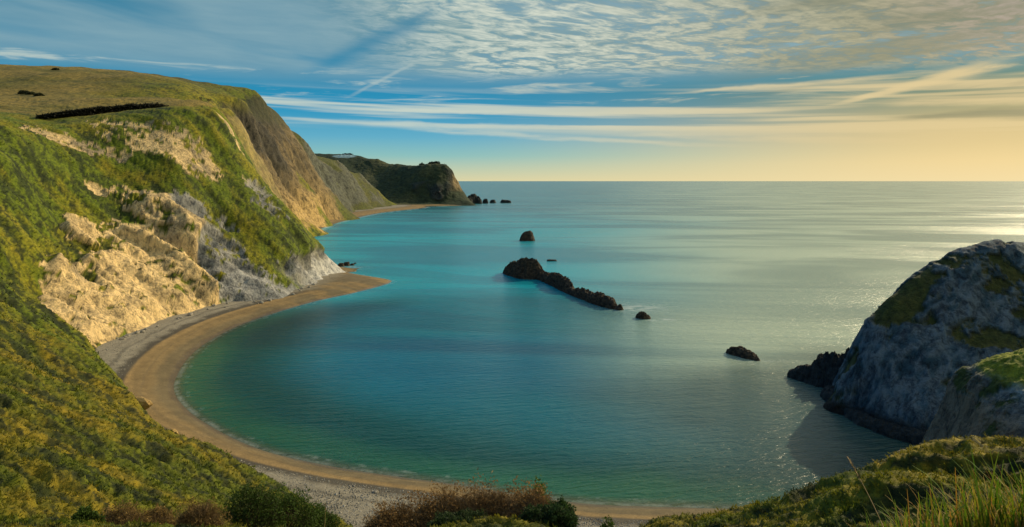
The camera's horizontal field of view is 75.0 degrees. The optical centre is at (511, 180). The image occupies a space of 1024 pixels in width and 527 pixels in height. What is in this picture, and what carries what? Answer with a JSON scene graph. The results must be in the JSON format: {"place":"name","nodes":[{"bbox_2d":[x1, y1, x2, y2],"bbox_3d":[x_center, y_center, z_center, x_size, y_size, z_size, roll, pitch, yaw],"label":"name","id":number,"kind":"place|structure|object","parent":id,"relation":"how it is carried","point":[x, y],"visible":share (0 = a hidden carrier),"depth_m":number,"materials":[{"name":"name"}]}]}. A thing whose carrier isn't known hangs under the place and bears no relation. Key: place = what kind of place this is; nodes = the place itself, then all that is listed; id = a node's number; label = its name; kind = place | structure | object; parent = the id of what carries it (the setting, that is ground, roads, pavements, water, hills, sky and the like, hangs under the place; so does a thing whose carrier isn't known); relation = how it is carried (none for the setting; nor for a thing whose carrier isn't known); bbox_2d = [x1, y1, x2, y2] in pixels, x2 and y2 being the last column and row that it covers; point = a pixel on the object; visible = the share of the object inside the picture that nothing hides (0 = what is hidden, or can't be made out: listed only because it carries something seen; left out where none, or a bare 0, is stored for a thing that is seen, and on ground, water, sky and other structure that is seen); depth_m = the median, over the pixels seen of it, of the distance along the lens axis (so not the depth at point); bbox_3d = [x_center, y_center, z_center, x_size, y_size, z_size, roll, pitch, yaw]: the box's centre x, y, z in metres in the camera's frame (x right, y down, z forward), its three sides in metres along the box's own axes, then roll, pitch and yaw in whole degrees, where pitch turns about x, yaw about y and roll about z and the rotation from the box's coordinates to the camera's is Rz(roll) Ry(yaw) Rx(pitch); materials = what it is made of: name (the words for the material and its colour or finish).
{"place":"outdoors","nodes":[
{"label":"outdoors","id":0,"kind":"place"},
{"bbox_2d":[0,99,344,371],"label":"cliff","id":1,"kind":"structure","parent":0,"point":[147,294],"depth_m":297.07,"materials":[{"name":"green plant"}]},
{"bbox_2d":[35,102,168,118],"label":"hedge","id":2,"kind":"object","parent":1,"relation":"on","point":[87,111],"visible":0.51,"depth_m":370.44,"materials":[{"name":"green plant"}]},
{"bbox_2d":[0,64,396,236],"bbox_3d":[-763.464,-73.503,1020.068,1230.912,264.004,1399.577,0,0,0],"label":"hills","id":3,"kind":"structure","parent":0,"point":[311,190],"depth_m":691.38,"materials":[{"name":"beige plant"}]},
{"bbox_2d":[17,90,29,93],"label":"gorse bush","id":4,"kind":"object","parent":3,"relation":"on","point":[22,91],"visible":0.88,"depth_m":573.13,"materials":[{"name":"green plant"}]},
{"bbox_2d":[33,92,44,95],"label":"gorse bush","id":5,"kind":"object","parent":3,"relation":"on","point":[38,94],"visible":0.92,"depth_m":558.23,"materials":[{"name":"green plant"}]},
{"bbox_2d":[319,204,461,228],"bbox_3d":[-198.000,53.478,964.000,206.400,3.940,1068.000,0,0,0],"label":"beach","id":6,"kind":"structure","parent":0,"point":[362,213],"depth_m":1230.84,"materials":[{"name":"beige sand"}]},
{"bbox_2d":[315,153,474,205],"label":"headland","id":7,"kind":"structure","parent":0,"point":[423,184],"depth_m":1531.41,"materials":[{"name":"green plant"}]},
{"bbox_2d":[95,267,726,526],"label":"beach","id":8,"kind":"structure","parent":0,"point":[151,371],"depth_m":160.07,"materials":[{"name":"beige sand"}]},
{"bbox_2d":[135,396,152,409],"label":"boulder","id":9,"kind":"object","parent":8,"relation":"on","point":[146,404],"visible":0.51,"depth_m":151.47,"materials":[{"name":"beige stone"}]},
{"bbox_2d":[96,302,645,526],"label":"pebbles","id":10,"kind":"object","parent":8,"relation":"on","point":[353,486],"visible":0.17,"depth_m":111.62,"materials":[{"name":"grey gravel"}]},
{"bbox_2d":[0,305,1023,526],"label":"hillside","id":11,"kind":"structure","parent":0,"point":[934,459],"depth_m":76.68,"materials":[{"name":"green plant"}]},
{"bbox_2d":[69,503,106,523],"bbox_3d":[-35.712,28.354,55.926,3.367,2.486,2.915,0,0,0],"label":"bush","id":12,"kind":"object","parent":11,"relation":"on","point":[86,512],"visible":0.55,"depth_m":55.84,"materials":[{"name":"green plant"}]},
{"bbox_2d":[99,500,154,525],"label":"bare shrub","id":13,"kind":"object","parent":11,"relation":"on","point":[120,515],"visible":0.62,"depth_m":59.86,"materials":[{"name":"brown plant"}]},
{"bbox_2d":[140,503,179,525],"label":"bare shrub","id":14,"kind":"object","parent":11,"relation":"on","point":[161,515],"visible":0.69,"depth_m":62.01,"materials":[{"name":"brown plant"}]},
{"bbox_2d":[171,495,232,526],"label":"bare shrub","id":15,"kind":"object","parent":11,"relation":"on","point":[206,514],"visible":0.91,"depth_m":65.72,"materials":[{"name":"brown plant"}]},
{"bbox_2d":[222,480,285,526],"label":"bush","id":16,"kind":"object","parent":11,"relation":"on","point":[270,514],"visible":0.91,"depth_m":77.51,"materials":[{"name":"green plant"}]},
{"bbox_2d":[259,482,327,526],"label":"bush","id":17,"kind":"object","parent":11,"relation":"on","point":[292,504],"visible":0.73,"depth_m":81.90,"materials":[{"name":"green plant"}]},
{"bbox_2d":[295,500,342,526],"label":"bush","id":18,"kind":"object","parent":11,"relation":"on","point":[333,519],"visible":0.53,"depth_m":86.07,"materials":[{"name":"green plant"}]},
{"bbox_2d":[358,497,406,526],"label":"bare shrub","id":19,"kind":"object","parent":11,"relation":"on","point":[381,518],"visible":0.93,"depth_m":60.75,"materials":[{"name":"brown plant"}]},
{"bbox_2d":[387,489,439,526],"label":"bare shrub","id":20,"kind":"object","parent":11,"relation":"on","point":[408,516],"visible":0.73,"depth_m":61.72,"materials":[{"name":"brown plant"}]},
{"bbox_2d":[410,473,468,526],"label":"bare shrub","id":21,"kind":"object","parent":11,"relation":"on","point":[441,503],"visible":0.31,"depth_m":62.72,"materials":[{"name":"brown plant"}]},
{"bbox_2d":[426,507,487,526],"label":"bush","id":22,"kind":"object","parent":11,"relation":"on","point":[467,515],"visible":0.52,"depth_m":57.35,"materials":[{"name":"green plant"}]},
{"bbox_2d":[431,467,512,515],"bbox_3d":[-3.454,30.463,63.005,9.282,6.972,6.075,0,0,0],"label":"bare shrub","id":23,"kind":"object","parent":11,"relation":"on","point":[474,503],"visible":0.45,"depth_m":62.78,"materials":[{"name":"brown plant"}]},
{"bbox_2d":[478,476,529,515],"bbox_3d":[-0.244,31.039,62.932,7.760,5.981,6.220,0,0,-25],"label":"bare shrub","id":24,"kind":"object","parent":11,"relation":"on","point":[508,496],"visible":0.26,"depth_m":62.79,"materials":[{"name":"brown plant"}]},
{"bbox_2d":[0,118,1023,526],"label":"scrub","id":25,"kind":"object","parent":11,"relation":"on","point":[452,524],"visible":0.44,"depth_m":68.88,"materials":[{"name":"green plant"}]},
{"bbox_2d":[500,478,554,518],"bbox_3d":[1.631,29.736,60.941,6.803,4.706,5.259,0,0,0],"label":"bare shrub","id":26,"kind":"object","parent":11,"relation":"on","point":[523,502],"visible":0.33,"depth_m":60.88,"materials":[{"name":"brown plant"}]},
{"bbox_2d":[527,475,553,500],"bbox_3d":[2.299,31.596,64.290,4.127,7.081,4.255,0,0,0],"label":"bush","id":27,"kind":"object","parent":11,"relation":"on","point":[537,486],"visible":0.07,"depth_m":63.91,"materials":[{"name":"green plant"}]},
{"bbox_2d":[518,502,579,526],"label":"bush","id":28,"kind":"object","parent":11,"relation":"on","point":[539,513],"visible":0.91,"depth_m":56.68,"materials":[{"name":"green plant"}]},
{"bbox_2d":[547,495,579,525],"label":"bush","id":29,"kind":"object","parent":11,"relation":"on","point":[565,503],"visible":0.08,"depth_m":59.08,"materials":[{"name":"green plant"}]},
{"bbox_2d":[598,515,616,526],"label":"bush","id":30,"kind":"object","parent":11,"relation":"on","point":[611,523],"visible":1,"depth_m":61.78,"materials":[{"name":"green plant"}]},
{"bbox_2d":[847,457,883,526],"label":"dry stalk","id":31,"kind":"object","parent":11,"relation":"on","point":[865,489],"visible":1,"depth_m":12.05,"materials":[{"name":"brown plant"}]},
{"bbox_2d":[839,444,1023,526],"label":"grass","id":32,"kind":"structure","parent":11,"relation":"on","point":[997,516],"depth_m":7.31,"materials":[{"name":"green plant"}]},
{"bbox_2d":[0,0,1023,180],"label":"sky","id":33,"kind":"structure","parent":0,"point":[486,90],"materials":[{"name":"blue"}]},
{"bbox_2d":[174,181,1023,508],"bbox_3d":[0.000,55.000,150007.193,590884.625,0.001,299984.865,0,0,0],"label":"sea","id":34,"kind":"structure","parent":0,"point":[450,353],"depth_m":231.49,"materials":[{"name":"liquid"}]},
{"bbox_2d":[468,194,481,203],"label":"sea rock","id":35,"kind":"object","parent":34,"relation":"in","point":[474,198],"visible":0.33,"depth_m":1612.09,"materials":[{"name":"brown stone"}]},
{"bbox_2d":[500,199,510,202],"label":"sea rock","id":36,"kind":"object","parent":34,"relation":"in","point":[505,201],"visible":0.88,"depth_m":1672.92,"materials":[{"name":"black stone"}]},
{"bbox_2d":[519,230,534,240],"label":"sea rock","id":37,"kind":"object","parent":34,"relation":"in","point":[527,235],"visible":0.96,"depth_m":612.19,"materials":[{"name":"brown stone"}]},
{"bbox_2d":[503,257,623,309],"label":"sea rock","id":38,"kind":"object","parent":34,"relation":"in","point":[526,268],"visible":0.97,"depth_m":345.95,"materials":[{"name":"brown stone"}]},
{"bbox_2d":[635,311,650,318],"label":"sea rock","id":39,"kind":"object","parent":34,"relation":"in","point":[641,315],"visible":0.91,"depth_m":265.95,"materials":[{"name":"brown stone"}]},
{"bbox_2d":[726,346,759,360],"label":"sea rock","id":40,"kind":"object","parent":34,"relation":"in","point":[742,352],"visible":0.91,"depth_m":207.93,"materials":[{"name":"brown stone"}]},
{"bbox_2d":[823,239,1023,431],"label":"headland","id":41,"kind":"structure","parent":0,"point":[926,332],"depth_m":156.42,"materials":[{"name":"grey stone"}]},
{"bbox_2d":[787,347,849,387],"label":"rock ledge","id":42,"kind":"object","parent":41,"relation":"on","point":[821,370],"visible":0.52,"depth_m":179.13,"materials":[{"name":"black stone"}]},
{"bbox_2d":[820,385,925,444],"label":"rock ledge","id":43,"kind":"object","parent":41,"relation":"on","point":[905,434],"visible":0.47,"depth_m":145.69,"materials":[{"name":"black stone"}]},
{"bbox_2d":[885,348,1023,458],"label":"cliff","id":44,"kind":"structure","parent":0,"point":[984,396],"depth_m":94.02,"materials":[{"name":"grey stone"}]}
]}

